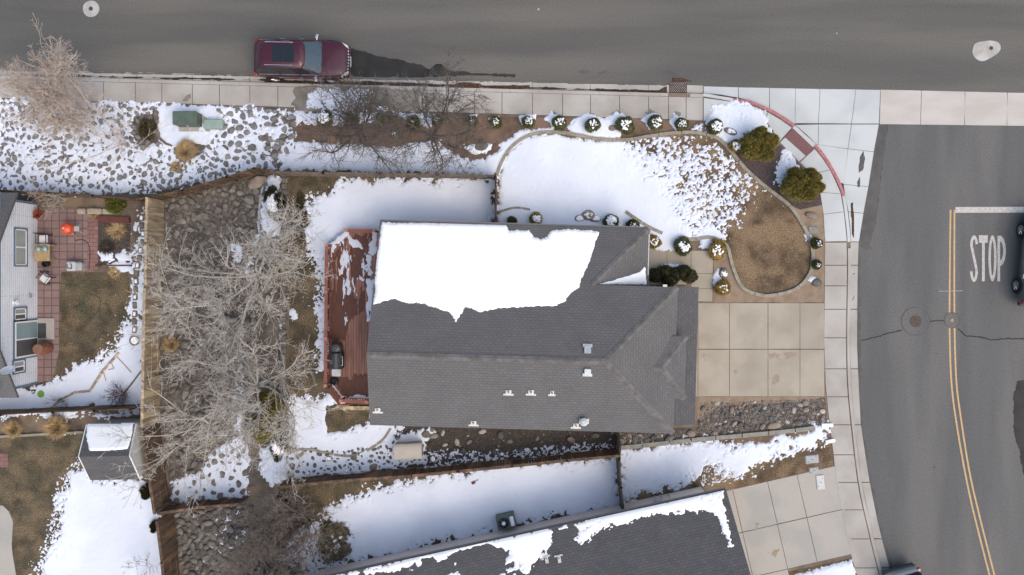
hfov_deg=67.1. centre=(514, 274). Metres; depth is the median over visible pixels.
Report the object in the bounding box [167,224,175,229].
rock
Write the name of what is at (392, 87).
kerb
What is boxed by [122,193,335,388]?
bare tree
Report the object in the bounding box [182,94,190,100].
wet walk patch
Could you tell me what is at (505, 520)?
air conditioner
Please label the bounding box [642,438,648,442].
river stone
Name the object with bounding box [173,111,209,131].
transformer
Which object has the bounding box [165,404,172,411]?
rock
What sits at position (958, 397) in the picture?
line
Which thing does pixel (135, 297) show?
edging stone
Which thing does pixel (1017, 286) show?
driving suv
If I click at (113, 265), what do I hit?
garden plank
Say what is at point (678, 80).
damp gutter
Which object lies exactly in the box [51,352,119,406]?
landscape timber
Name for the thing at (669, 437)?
river stone
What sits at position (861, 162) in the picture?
gutter grime
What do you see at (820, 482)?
meter lid
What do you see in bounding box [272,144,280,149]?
rock
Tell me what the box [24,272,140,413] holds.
neighbour back lawn
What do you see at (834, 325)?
sidewalk
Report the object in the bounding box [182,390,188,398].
rock
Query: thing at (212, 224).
rock
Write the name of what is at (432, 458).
boulder
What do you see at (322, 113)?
clipped bush
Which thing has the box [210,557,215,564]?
river stone
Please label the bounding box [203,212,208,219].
rock
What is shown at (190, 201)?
rock
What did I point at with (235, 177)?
fence
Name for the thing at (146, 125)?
evergreen shrub
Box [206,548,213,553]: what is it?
river stone
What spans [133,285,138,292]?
edging stone
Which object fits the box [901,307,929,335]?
manhole cover
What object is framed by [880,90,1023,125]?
cross gutter
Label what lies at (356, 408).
timber
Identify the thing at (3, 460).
stepping pad
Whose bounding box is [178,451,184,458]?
rock
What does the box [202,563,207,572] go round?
river stone
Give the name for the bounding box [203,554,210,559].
river stone
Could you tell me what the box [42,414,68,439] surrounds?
dry grass clump
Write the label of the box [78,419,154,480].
garden shed
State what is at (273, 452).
evergreen shrub
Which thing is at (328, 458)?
boulder
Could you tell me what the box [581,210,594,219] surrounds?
boulder
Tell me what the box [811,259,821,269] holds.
round bush
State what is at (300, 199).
evergreen shrub
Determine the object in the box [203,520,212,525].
river stone
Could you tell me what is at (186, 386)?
rock
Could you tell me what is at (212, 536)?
river stone
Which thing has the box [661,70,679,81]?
damp asphalt
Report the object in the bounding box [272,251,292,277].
evergreen shrub
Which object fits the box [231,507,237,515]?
river stone
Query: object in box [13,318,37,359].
patio door
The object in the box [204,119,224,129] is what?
utility pedestal
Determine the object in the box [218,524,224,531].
river stone
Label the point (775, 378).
driveway stain
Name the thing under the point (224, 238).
rock
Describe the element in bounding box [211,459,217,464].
rock
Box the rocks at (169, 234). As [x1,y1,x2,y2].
[0,101,293,504]
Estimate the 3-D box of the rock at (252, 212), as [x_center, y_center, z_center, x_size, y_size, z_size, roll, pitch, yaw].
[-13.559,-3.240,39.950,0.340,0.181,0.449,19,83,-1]
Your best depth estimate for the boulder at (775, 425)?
39.89 m
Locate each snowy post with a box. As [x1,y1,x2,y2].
[821,423,832,426]
[825,438,835,443]
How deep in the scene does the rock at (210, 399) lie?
39.89 m
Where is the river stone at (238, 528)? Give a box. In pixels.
[235,527,241,532]
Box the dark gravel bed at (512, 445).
[287,426,616,474]
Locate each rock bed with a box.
[159,174,280,504]
[173,492,341,574]
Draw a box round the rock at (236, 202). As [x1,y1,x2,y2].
[233,200,239,205]
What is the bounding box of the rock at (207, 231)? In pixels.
[203,229,211,234]
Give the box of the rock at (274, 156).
[269,153,278,159]
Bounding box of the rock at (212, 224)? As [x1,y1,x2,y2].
[209,220,216,227]
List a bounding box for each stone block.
[77,208,86,213]
[87,208,102,213]
[102,208,113,213]
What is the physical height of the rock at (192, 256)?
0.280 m
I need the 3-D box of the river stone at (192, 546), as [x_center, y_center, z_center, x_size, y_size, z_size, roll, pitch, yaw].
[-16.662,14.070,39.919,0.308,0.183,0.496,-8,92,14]
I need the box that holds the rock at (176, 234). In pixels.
[173,230,179,238]
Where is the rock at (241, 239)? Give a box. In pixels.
[238,235,246,242]
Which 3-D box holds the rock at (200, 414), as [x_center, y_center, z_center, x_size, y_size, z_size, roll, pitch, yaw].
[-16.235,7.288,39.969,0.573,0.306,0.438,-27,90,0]
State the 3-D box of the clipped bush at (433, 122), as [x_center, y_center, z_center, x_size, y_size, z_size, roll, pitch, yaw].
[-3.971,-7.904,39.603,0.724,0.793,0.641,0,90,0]
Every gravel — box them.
[166,165,826,463]
[618,398,826,443]
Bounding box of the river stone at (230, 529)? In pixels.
[227,526,234,532]
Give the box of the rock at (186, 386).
[183,383,190,390]
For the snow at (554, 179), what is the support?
on the yard ground at (28, 422)
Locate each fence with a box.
[0,190,140,201]
[0,404,140,415]
[135,167,272,201]
[140,197,163,427]
[140,422,171,514]
[155,513,179,574]
[157,496,247,514]
[271,171,494,179]
[278,448,619,488]
[494,173,496,221]
[616,433,623,509]
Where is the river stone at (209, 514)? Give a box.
[206,511,213,516]
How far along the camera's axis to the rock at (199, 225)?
39.93 m
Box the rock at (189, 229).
[186,226,194,231]
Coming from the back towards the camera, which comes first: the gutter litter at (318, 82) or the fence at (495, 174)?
the gutter litter at (318, 82)
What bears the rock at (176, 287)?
on the rock bed at (255, 477)
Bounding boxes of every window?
[12,359,25,374]
[13,306,26,320]
[14,227,27,266]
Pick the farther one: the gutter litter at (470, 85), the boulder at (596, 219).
the gutter litter at (470, 85)
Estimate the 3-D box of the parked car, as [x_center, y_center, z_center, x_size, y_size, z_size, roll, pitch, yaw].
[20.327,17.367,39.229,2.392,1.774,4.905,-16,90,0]
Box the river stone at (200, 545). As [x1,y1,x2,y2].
[198,541,202,548]
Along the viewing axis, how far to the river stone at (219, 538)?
39.91 m
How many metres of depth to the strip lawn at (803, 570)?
40.00 m
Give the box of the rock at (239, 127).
[236,125,243,130]
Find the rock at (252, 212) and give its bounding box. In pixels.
[249,208,255,215]
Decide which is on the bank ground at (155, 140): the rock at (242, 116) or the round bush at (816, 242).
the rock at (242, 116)
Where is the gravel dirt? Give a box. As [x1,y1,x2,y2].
[697,397,822,419]
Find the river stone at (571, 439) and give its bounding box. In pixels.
[567,437,574,442]
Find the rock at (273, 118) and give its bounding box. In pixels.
[270,116,277,121]
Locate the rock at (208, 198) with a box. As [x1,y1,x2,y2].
[204,195,211,201]
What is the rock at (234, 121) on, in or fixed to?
on the bank ground at (155, 140)
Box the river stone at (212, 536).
[210,533,216,540]
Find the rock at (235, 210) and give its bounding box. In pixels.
[233,207,238,214]
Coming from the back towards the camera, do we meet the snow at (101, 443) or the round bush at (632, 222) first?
the round bush at (632, 222)
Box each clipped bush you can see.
[316,109,332,127]
[374,112,389,130]
[406,115,420,130]
[432,115,443,125]
[466,116,478,126]
[488,116,502,128]
[521,115,535,129]
[552,114,566,129]
[584,118,600,132]
[614,116,635,135]
[647,114,663,131]
[674,117,688,131]
[707,118,722,134]
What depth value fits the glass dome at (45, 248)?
39.11 m
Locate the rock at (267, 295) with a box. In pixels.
[266,294,272,302]
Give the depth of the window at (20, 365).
38.52 m
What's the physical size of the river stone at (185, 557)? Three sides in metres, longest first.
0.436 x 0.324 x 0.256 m
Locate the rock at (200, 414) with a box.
[196,412,204,417]
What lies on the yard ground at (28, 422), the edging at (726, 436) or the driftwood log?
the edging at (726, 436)
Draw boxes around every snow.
[0,87,855,574]
[86,423,133,450]
[328,230,378,399]
[338,491,733,574]
[373,222,598,321]
[600,267,646,284]
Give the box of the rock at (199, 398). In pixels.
[196,392,201,403]
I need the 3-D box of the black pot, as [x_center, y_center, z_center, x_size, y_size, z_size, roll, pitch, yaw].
[-9.202,5.440,39.330,0.400,0.340,0.400,0,90,0]
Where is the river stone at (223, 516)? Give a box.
[220,512,225,520]
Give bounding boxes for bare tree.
[0,14,164,199]
[0,36,105,144]
[95,370,262,517]
[114,221,258,384]
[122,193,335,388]
[151,321,346,502]
[284,60,404,186]
[328,46,499,189]
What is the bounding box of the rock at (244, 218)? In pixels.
[241,214,246,221]
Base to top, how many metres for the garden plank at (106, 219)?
0.200 m
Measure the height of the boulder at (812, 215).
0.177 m
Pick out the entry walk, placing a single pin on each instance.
(700, 261)
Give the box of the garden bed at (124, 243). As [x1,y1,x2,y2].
[98,223,130,264]
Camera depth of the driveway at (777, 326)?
39.99 m
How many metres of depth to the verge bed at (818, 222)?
40.00 m
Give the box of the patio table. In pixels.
[35,244,56,260]
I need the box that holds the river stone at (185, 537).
[182,533,187,540]
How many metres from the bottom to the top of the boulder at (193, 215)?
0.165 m
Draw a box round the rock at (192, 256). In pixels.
[191,252,200,260]
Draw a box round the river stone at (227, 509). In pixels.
[224,507,231,512]
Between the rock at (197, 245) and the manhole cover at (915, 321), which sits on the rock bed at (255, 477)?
the rock at (197, 245)
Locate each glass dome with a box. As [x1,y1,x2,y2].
[35,246,41,251]
[41,246,48,251]
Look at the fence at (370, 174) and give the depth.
39.19 m
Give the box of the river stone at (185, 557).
[182,555,188,560]
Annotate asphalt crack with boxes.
[861,124,1023,340]
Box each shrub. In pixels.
[28,182,69,218]
[45,395,68,417]
[98,239,116,256]
[101,382,129,413]
[104,198,126,213]
[121,552,158,574]
[138,118,157,141]
[138,483,149,499]
[149,519,155,532]
[207,534,298,574]
[215,490,314,574]
[248,389,289,442]
[254,483,340,574]
[263,185,288,220]
[269,427,288,462]
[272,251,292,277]
[292,191,308,242]
[317,521,351,564]
[649,264,698,286]
[740,125,779,161]
[780,166,825,202]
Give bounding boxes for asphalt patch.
[351,48,515,77]
[859,124,887,249]
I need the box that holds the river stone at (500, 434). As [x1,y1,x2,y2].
[497,431,503,439]
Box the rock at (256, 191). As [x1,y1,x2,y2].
[253,189,259,194]
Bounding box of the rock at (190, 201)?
[186,197,195,204]
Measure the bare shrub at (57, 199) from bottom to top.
1.726 m
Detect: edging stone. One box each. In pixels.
[132,302,136,308]
[132,310,137,317]
[132,326,137,332]
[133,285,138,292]
[133,293,137,299]
[134,270,139,277]
[134,278,138,284]
[135,262,140,268]
[139,214,144,221]
[140,222,144,229]
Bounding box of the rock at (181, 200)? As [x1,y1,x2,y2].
[178,198,185,203]
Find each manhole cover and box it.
[83,1,98,16]
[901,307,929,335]
[944,312,959,327]
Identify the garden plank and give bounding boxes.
[95,265,131,265]
[98,216,130,222]
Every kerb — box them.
[0,76,702,96]
[703,93,732,100]
[733,98,794,126]
[814,145,844,195]
[842,196,850,241]
[847,248,881,574]
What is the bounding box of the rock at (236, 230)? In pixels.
[233,227,241,232]
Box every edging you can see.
[0,431,83,437]
[257,175,279,241]
[289,428,390,456]
[496,130,814,297]
[498,206,529,212]
[621,425,814,449]
[625,210,662,234]
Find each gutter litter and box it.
[17,74,661,92]
[265,79,378,84]
[450,82,529,88]
[660,86,666,92]
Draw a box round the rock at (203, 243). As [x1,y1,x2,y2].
[199,240,207,245]
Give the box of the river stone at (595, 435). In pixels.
[591,433,599,438]
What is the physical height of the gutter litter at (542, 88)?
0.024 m
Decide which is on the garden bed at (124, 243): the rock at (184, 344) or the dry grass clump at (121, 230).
the dry grass clump at (121, 230)
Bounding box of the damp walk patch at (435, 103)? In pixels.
[424,92,446,111]
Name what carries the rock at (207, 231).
on the rock bed at (255, 477)
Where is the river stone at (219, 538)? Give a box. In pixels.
[217,536,222,542]
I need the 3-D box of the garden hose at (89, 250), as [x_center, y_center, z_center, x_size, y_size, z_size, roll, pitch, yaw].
[-22.164,-1.132,39.960,0.576,0.044,1.697,-25,90,0]
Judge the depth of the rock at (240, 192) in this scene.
39.85 m
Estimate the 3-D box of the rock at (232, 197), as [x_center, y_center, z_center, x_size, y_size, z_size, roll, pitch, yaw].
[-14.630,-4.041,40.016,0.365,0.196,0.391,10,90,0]
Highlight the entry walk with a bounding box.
[649,250,712,300]
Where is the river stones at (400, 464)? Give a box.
[178,398,825,574]
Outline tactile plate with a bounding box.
[785,129,813,154]
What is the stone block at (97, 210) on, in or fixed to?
on the yard ground at (28, 422)
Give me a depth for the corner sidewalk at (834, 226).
39.98 m
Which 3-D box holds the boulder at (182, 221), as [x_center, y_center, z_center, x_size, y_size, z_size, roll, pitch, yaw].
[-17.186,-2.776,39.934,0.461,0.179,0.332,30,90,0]
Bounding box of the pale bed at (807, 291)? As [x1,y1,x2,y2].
[714,251,824,301]
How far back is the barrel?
39.18 m
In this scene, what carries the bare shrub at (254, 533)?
on the rock bed at (255, 501)
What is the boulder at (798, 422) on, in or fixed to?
on the side gravel at (677, 430)
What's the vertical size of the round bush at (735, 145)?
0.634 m
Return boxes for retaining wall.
[280,174,289,451]
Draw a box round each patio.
[0,506,15,574]
[37,208,89,381]
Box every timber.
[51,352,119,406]
[343,406,368,409]
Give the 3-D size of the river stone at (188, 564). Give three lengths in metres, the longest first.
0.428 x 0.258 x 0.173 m
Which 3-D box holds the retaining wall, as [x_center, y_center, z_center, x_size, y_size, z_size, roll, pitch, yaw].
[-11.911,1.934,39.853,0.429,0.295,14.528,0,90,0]
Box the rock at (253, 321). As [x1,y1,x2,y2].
[251,317,256,325]
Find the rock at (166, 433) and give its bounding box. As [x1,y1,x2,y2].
[163,432,170,438]
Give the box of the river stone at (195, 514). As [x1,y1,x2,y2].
[190,513,198,517]
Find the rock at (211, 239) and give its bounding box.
[208,236,214,242]
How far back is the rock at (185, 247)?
39.88 m
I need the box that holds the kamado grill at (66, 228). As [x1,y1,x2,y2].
[60,222,84,235]
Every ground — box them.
[0,78,879,574]
[0,99,294,197]
[717,95,886,567]
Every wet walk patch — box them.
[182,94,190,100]
[291,85,388,112]
[388,89,418,110]
[645,108,656,114]
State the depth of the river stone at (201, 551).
39.89 m
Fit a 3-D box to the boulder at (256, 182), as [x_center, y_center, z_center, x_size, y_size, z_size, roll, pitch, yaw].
[-13.293,-4.779,39.839,1.036,0.447,0.640,-14,90,0]
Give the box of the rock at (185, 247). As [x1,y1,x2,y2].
[180,244,187,250]
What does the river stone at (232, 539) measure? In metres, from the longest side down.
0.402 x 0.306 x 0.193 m
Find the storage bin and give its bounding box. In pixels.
[66,262,85,270]
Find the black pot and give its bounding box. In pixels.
[330,377,338,385]
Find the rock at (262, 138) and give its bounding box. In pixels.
[258,135,265,141]
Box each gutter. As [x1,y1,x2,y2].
[0,69,702,93]
[672,77,690,82]
[704,86,879,240]
[850,242,888,569]
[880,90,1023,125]
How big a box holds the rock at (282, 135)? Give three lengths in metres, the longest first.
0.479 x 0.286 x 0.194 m
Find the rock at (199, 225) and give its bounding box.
[196,222,203,229]
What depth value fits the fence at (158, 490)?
38.94 m
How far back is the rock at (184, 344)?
39.85 m
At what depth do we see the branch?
39.90 m
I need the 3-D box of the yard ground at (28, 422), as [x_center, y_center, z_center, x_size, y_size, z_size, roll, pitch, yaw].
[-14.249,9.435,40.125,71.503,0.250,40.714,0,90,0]
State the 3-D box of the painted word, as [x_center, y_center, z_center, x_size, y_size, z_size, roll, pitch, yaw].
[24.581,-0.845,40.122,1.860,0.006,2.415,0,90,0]
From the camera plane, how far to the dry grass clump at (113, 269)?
39.90 m
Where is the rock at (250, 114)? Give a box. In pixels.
[248,110,253,117]
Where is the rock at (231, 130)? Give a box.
[227,127,235,133]
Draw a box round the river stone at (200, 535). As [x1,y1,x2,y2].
[198,531,203,538]
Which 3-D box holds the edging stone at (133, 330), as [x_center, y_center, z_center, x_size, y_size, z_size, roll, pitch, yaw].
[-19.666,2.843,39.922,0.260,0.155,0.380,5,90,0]
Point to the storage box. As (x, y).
(409, 450)
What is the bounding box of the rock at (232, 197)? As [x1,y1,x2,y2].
[229,194,235,199]
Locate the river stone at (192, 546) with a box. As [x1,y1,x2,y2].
[190,542,195,550]
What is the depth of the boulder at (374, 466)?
39.89 m
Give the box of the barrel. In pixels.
[32,342,53,354]
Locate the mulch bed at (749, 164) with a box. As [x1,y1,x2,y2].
[735,145,821,209]
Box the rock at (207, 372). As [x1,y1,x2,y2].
[202,368,209,374]
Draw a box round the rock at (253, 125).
[250,122,259,129]
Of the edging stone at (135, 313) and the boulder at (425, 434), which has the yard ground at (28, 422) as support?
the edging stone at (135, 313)
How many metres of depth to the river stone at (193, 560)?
39.92 m
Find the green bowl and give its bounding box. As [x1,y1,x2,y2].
[37,391,43,396]
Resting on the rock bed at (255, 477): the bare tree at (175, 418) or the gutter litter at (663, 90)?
the bare tree at (175, 418)
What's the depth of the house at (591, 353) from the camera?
35.97 m
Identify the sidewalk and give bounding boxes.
[0,79,878,574]
[704,98,846,240]
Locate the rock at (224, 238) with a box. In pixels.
[221,236,227,244]
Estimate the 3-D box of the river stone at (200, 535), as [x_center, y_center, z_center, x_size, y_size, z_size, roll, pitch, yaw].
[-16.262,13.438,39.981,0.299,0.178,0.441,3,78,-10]
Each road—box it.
[0,0,1023,97]
[844,100,1023,574]
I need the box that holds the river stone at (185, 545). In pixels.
[182,542,188,549]
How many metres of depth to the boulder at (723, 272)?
39.84 m
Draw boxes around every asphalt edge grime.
[0,69,668,85]
[857,252,892,567]
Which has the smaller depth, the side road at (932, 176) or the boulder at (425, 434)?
the boulder at (425, 434)
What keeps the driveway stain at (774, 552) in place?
on the neighbour driveway at (828, 534)
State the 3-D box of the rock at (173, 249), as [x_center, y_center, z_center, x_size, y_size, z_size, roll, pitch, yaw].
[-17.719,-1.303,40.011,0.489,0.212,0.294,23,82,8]
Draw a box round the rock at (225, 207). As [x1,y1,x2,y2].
[222,203,227,210]
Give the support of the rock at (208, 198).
on the rock bed at (255, 477)
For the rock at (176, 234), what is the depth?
39.88 m
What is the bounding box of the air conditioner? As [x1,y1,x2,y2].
[496,510,518,530]
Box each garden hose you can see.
[50,279,100,319]
[75,239,89,267]
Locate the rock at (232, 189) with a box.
[228,185,235,192]
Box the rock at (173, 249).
[169,247,176,252]
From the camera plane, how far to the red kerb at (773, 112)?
39.98 m
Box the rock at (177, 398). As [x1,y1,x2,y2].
[174,395,181,401]
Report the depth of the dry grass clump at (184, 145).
39.66 m
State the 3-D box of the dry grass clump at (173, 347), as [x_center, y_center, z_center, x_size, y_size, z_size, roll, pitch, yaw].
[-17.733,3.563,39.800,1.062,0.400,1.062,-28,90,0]
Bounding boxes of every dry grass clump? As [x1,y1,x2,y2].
[0,419,22,438]
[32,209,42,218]
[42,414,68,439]
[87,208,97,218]
[104,223,128,241]
[108,266,120,278]
[160,334,181,354]
[170,161,181,172]
[173,138,198,162]
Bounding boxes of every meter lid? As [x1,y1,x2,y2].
[805,454,818,463]
[808,226,817,232]
[809,466,818,473]
[815,474,824,489]
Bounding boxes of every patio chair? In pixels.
[34,233,51,243]
[36,270,55,284]
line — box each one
[949,210,994,574]
[955,207,1023,212]
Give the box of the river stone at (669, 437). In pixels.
[664,435,673,440]
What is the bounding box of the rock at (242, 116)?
[240,112,245,119]
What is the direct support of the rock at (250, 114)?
on the bank ground at (155, 140)
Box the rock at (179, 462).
[176,457,181,464]
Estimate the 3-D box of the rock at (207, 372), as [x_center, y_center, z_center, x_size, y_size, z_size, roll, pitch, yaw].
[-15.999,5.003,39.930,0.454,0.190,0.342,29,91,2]
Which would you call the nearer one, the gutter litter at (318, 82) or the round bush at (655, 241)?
the round bush at (655, 241)
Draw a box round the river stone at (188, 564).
[184,562,191,567]
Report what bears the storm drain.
in the gutter at (696, 89)
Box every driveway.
[696,303,823,395]
[727,466,851,574]
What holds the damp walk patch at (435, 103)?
on the sidewalk at (834, 325)
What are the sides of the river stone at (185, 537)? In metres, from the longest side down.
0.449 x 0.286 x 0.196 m
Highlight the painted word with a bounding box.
[970,235,1005,281]
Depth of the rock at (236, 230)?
39.87 m
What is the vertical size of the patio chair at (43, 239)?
0.919 m
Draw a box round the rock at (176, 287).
[173,282,180,289]
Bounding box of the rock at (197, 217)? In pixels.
[193,215,201,220]
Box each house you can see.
[0,193,37,397]
[302,487,750,574]
[366,219,698,434]
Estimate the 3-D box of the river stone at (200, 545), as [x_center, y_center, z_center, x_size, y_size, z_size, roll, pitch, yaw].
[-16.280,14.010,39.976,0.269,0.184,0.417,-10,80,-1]
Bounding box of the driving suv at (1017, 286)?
[1011,221,1023,305]
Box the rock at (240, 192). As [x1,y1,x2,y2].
[236,190,244,195]
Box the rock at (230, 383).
[226,379,235,388]
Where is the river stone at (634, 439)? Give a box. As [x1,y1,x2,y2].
[632,436,637,442]
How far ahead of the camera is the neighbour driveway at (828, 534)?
39.99 m
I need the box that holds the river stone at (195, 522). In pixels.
[192,519,199,526]
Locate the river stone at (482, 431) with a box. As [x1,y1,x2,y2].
[478,429,485,433]
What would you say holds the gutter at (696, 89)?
on the ground at (842, 184)
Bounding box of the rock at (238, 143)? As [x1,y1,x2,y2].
[235,141,241,146]
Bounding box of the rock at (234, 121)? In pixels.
[231,118,237,123]
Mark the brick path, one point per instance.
(92, 232)
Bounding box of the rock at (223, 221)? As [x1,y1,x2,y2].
[220,218,226,224]
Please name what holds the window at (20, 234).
in the house at (18, 310)
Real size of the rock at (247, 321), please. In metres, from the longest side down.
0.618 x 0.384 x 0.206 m
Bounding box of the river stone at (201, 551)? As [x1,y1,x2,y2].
[199,548,204,554]
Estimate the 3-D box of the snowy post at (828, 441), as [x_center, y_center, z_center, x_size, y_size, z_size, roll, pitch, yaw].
[16.295,8.601,39.920,0.478,0.160,0.160,-13,90,0]
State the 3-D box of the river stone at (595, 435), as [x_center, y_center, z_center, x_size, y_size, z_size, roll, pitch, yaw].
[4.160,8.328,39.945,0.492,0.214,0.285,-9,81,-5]
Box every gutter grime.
[851,202,853,237]
[859,151,864,171]
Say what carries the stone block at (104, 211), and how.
on the yard ground at (28, 422)
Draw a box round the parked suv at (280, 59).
[254,34,350,82]
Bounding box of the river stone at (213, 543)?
[208,540,215,546]
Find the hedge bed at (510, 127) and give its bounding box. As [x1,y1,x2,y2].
[295,112,707,159]
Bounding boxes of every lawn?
[0,433,159,574]
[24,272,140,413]
[255,458,617,574]
[288,176,494,450]
[497,133,810,293]
[621,429,833,502]
[788,559,855,574]
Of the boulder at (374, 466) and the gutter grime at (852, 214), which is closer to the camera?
the boulder at (374, 466)
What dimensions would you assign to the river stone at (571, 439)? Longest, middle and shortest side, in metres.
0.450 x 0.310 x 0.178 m
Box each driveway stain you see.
[766,374,778,384]
[767,352,796,359]
[768,548,779,556]
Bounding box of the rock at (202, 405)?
[200,402,207,407]
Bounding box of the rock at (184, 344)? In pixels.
[181,341,191,347]
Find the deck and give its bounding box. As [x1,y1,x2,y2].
[323,228,378,404]
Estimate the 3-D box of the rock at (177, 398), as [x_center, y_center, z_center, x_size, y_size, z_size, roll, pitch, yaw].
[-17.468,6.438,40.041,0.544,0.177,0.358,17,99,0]
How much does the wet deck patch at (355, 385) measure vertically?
0.028 m
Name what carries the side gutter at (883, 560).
on the ground at (842, 184)
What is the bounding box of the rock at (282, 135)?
[279,133,286,138]
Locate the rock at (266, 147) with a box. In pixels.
[264,145,270,150]
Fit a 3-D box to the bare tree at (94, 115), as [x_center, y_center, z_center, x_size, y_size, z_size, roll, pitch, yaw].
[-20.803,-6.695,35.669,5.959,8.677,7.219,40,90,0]
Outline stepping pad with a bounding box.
[0,454,7,466]
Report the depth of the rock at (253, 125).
39.90 m
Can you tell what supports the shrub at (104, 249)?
on the garden bed at (124, 243)
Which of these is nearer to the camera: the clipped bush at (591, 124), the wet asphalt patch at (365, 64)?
the clipped bush at (591, 124)
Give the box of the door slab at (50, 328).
[38,318,54,338]
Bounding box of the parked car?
[882,562,922,574]
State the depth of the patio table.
39.28 m
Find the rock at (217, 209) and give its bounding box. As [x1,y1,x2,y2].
[214,206,221,213]
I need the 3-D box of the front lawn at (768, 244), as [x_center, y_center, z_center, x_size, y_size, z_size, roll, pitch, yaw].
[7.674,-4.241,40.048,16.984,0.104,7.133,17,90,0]
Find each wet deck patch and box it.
[331,232,372,345]
[337,373,368,399]
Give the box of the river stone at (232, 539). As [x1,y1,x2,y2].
[229,537,234,543]
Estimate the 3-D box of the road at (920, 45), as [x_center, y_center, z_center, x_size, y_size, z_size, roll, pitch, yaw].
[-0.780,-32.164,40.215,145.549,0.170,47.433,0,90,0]
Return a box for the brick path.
[87,218,97,269]
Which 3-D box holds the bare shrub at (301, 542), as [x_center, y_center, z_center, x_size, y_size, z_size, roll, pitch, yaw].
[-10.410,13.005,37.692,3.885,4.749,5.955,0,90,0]
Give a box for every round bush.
[507,216,516,222]
[529,211,542,223]
[602,214,618,225]
[626,219,639,225]
[650,234,661,249]
[673,236,692,256]
[707,239,726,260]
[714,278,730,295]
[728,139,741,152]
[809,237,822,248]
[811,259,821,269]
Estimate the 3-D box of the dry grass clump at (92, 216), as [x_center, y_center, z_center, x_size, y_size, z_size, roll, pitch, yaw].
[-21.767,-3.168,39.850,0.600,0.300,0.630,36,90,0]
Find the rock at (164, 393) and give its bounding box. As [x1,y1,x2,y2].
[162,390,167,396]
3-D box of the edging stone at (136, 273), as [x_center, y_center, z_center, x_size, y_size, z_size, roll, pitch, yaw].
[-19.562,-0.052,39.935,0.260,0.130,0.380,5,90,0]
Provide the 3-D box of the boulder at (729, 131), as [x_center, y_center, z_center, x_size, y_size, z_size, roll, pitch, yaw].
[11.134,-7.426,39.936,0.757,0.206,0.377,15,90,0]
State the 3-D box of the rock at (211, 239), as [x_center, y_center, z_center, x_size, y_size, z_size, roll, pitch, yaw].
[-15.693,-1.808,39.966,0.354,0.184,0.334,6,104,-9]
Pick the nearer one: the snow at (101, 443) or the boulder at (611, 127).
the snow at (101, 443)
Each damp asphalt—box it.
[580,69,590,73]
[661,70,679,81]
[1013,380,1023,474]
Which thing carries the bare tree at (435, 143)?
on the hedge bed at (510, 127)
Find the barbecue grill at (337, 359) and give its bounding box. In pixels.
[331,342,343,375]
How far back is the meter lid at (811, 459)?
39.94 m
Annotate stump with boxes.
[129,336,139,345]
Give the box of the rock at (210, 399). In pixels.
[209,395,215,402]
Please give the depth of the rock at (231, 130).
39.86 m
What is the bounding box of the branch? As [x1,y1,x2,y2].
[125,370,140,392]
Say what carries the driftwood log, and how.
on the bank ground at (155, 140)
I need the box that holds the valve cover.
[972,41,1000,60]
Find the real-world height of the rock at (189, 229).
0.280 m
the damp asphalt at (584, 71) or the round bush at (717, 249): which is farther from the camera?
the damp asphalt at (584, 71)
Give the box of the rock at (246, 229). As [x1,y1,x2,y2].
[243,227,252,233]
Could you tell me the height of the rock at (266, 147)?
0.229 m
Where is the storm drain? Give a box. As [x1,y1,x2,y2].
[669,82,686,92]
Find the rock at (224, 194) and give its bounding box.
[220,192,228,196]
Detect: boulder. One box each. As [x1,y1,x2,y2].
[179,218,186,223]
[187,260,195,268]
[191,212,196,221]
[225,295,239,304]
[244,195,254,204]
[248,176,266,188]
[325,456,332,460]
[369,463,377,470]
[422,431,429,437]
[429,455,435,462]
[430,433,437,438]
[474,142,487,150]
[574,214,583,220]
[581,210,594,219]
[590,216,600,221]
[608,125,615,130]
[687,430,695,436]
[719,268,728,277]
[724,127,736,134]
[767,422,780,428]
[794,420,802,425]
[802,400,808,405]
[805,212,817,218]
[812,278,821,286]
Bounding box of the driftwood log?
[152,110,171,145]
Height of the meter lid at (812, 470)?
0.060 m
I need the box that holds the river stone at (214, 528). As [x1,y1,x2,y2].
[212,524,217,532]
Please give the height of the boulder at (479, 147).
0.230 m
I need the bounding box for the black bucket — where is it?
[42,261,50,266]
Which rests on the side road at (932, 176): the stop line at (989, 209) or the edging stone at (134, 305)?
the stop line at (989, 209)
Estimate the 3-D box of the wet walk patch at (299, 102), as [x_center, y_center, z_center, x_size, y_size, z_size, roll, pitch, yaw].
[-9.052,-9.116,39.987,5.200,0.024,1.450,0,90,0]
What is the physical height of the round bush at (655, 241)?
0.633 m
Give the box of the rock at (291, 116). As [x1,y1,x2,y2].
[288,114,294,118]
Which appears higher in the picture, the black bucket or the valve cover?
the valve cover
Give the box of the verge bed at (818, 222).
[794,205,824,251]
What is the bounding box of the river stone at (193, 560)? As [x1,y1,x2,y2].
[190,558,197,562]
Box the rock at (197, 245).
[191,243,199,249]
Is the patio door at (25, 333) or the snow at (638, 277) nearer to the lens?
the snow at (638, 277)
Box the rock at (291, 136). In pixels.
[288,133,295,139]
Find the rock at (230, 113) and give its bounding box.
[226,111,233,116]
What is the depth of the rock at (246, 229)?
39.87 m
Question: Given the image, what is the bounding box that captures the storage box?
[393,441,422,459]
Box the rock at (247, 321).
[244,317,249,325]
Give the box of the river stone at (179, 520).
[176,517,185,523]
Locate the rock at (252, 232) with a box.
[249,228,256,236]
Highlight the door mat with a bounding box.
[38,323,45,337]
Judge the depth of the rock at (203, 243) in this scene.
39.94 m
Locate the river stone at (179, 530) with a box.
[177,527,182,534]
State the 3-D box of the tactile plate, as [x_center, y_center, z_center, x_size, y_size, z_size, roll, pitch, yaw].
[14.726,-6.843,40.014,1.502,0.073,0.623,44,90,0]
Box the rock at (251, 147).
[248,144,255,150]

